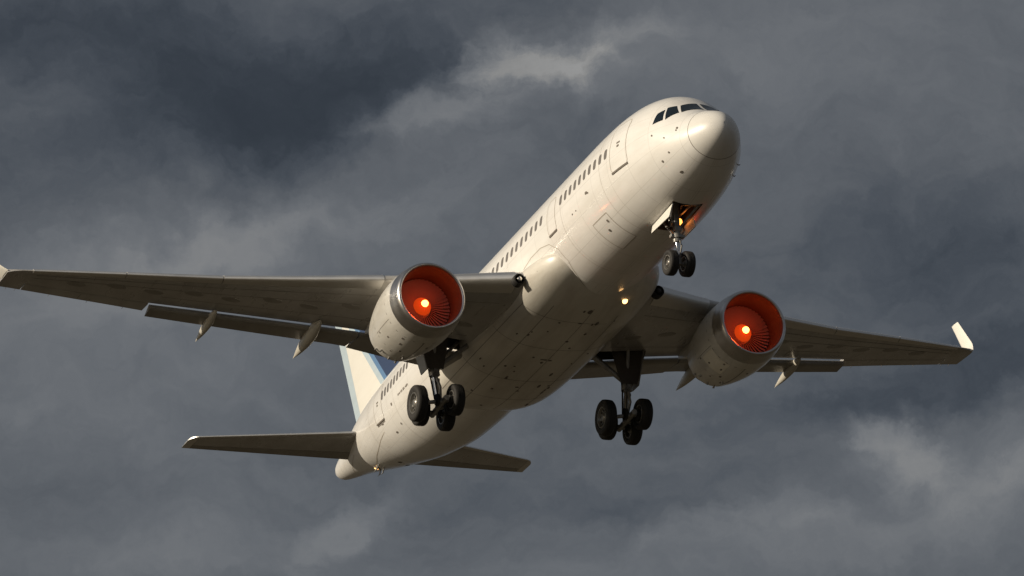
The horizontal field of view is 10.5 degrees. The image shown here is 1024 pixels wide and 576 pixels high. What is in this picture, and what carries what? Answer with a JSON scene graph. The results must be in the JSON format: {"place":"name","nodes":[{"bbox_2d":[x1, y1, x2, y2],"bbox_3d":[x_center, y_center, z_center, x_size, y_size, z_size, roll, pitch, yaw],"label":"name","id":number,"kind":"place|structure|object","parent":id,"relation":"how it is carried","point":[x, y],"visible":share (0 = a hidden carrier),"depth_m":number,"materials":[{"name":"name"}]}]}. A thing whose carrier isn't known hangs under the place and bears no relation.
{"place":"outdoors","nodes":[
{"label":"outdoors","id":0,"kind":"place"},
{"bbox_2d":[0,97,972,479],"bbox_3d":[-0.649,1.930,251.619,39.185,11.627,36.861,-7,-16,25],"label":"airliner","id":1,"kind":"object","parent":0,"point":[446,367],"visible":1,"depth_m":243.22,"materials":[{"name":"white paint"}]},
{"bbox_2d":[373,383,384,425],"bbox_3d":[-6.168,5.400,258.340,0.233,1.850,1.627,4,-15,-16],"label":"rear door","id":2,"kind":"structure","parent":1,"relation":"in","point":[378,414],"depth_m":258.25,"materials":[{"name":"white paint"}]},
{"bbox_2d":[416,354,427,374],"bbox_3d":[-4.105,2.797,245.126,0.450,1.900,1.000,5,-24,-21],"label":"gear door","id":3,"kind":"structure","parent":1,"relation":"in","point":[421,361],"depth_m":244.92,"materials":[{"name":"grey paint"}]},
{"bbox_2d":[424,337,448,368],"bbox_3d":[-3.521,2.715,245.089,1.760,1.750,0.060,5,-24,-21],"label":"gear door","id":4,"kind":"structure","parent":1,"relation":"in","point":[436,360],"depth_m":244.98,"materials":[{"name":"metal"}]},
{"bbox_2d":[593,212,635,248],"bbox_3d":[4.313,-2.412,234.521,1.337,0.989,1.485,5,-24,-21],"label":"cargo door","id":5,"kind":"structure","parent":1,"relation":"in","point":[605,226],"depth_m":234.45,"materials":[{"name":"white paint"}]},
{"bbox_2d":[609,119,632,174],"bbox_3d":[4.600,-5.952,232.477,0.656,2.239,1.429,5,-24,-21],"label":"passenger door","id":6,"kind":"structure","parent":1,"relation":"in","point":[617,152],"depth_m":232.34,"materials":[{"name":"white paint"}]},
{"bbox_2d":[611,351,645,383],"bbox_3d":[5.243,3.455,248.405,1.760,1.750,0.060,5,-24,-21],"label":"gear door","id":7,"kind":"structure","parent":1,"relation":"in","point":[630,375],"depth_m":248.29,"materials":[{"name":"metal"}]},
{"bbox_2d":[632,350,644,391],"bbox_3d":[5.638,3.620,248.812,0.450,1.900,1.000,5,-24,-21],"label":"gear door","id":8,"kind":"structure","parent":1,"relation":"in","point":[634,386],"depth_m":248.47,"materials":[{"name":"grey paint"}]},
{"bbox_2d":[652,110,664,124],"bbox_3d":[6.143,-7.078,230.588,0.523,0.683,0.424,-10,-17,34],"label":"cockpit window","id":9,"kind":"structure","parent":1,"relation":"in","point":[659,117],"depth_m":230.53,"materials":[{"name":"glass"}]},
{"bbox_2d":[651,204,672,232],"bbox_3d":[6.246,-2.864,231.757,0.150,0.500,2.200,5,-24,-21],"label":"gear door","id":10,"kind":"structure","parent":1,"relation":"in","point":[667,213],"depth_m":231.60,"materials":[{"name":"white paint"}]},
{"bbox_2d":[665,106,678,119],"bbox_3d":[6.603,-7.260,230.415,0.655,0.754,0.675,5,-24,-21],"label":"cockpit window","id":11,"kind":"structure","parent":1,"relation":"in","point":[673,110],"depth_m":230.39,"materials":[{"name":"glass"}]},
{"bbox_2d":[681,217,695,236],"bbox_3d":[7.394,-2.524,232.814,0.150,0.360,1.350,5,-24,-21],"label":"gear door","id":12,"kind":"structure","parent":1,"relation":"in","point":[691,224],"depth_m":232.68,"materials":[{"name":"white paint"}]},
{"bbox_2d":[681,104,703,111],"bbox_3d":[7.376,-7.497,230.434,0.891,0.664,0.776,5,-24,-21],"label":"cockpit window","id":13,"kind":"structure","parent":1,"relation":"in","point":[685,107],"depth_m":230.48,"materials":[{"name":"glass"}]},
{"bbox_2d":[700,104,716,110],"bbox_3d":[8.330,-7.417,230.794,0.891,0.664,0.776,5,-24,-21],"label":"cockpit window","id":14,"kind":"structure","parent":1,"relation":"in","point":[706,107],"depth_m":230.87,"materials":[{"name":"glass"}]},
{"bbox_2d":[0,0,1023,575],"label":"sky","id":15,"kind":"structure","parent":0,"point":[877,186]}
]}

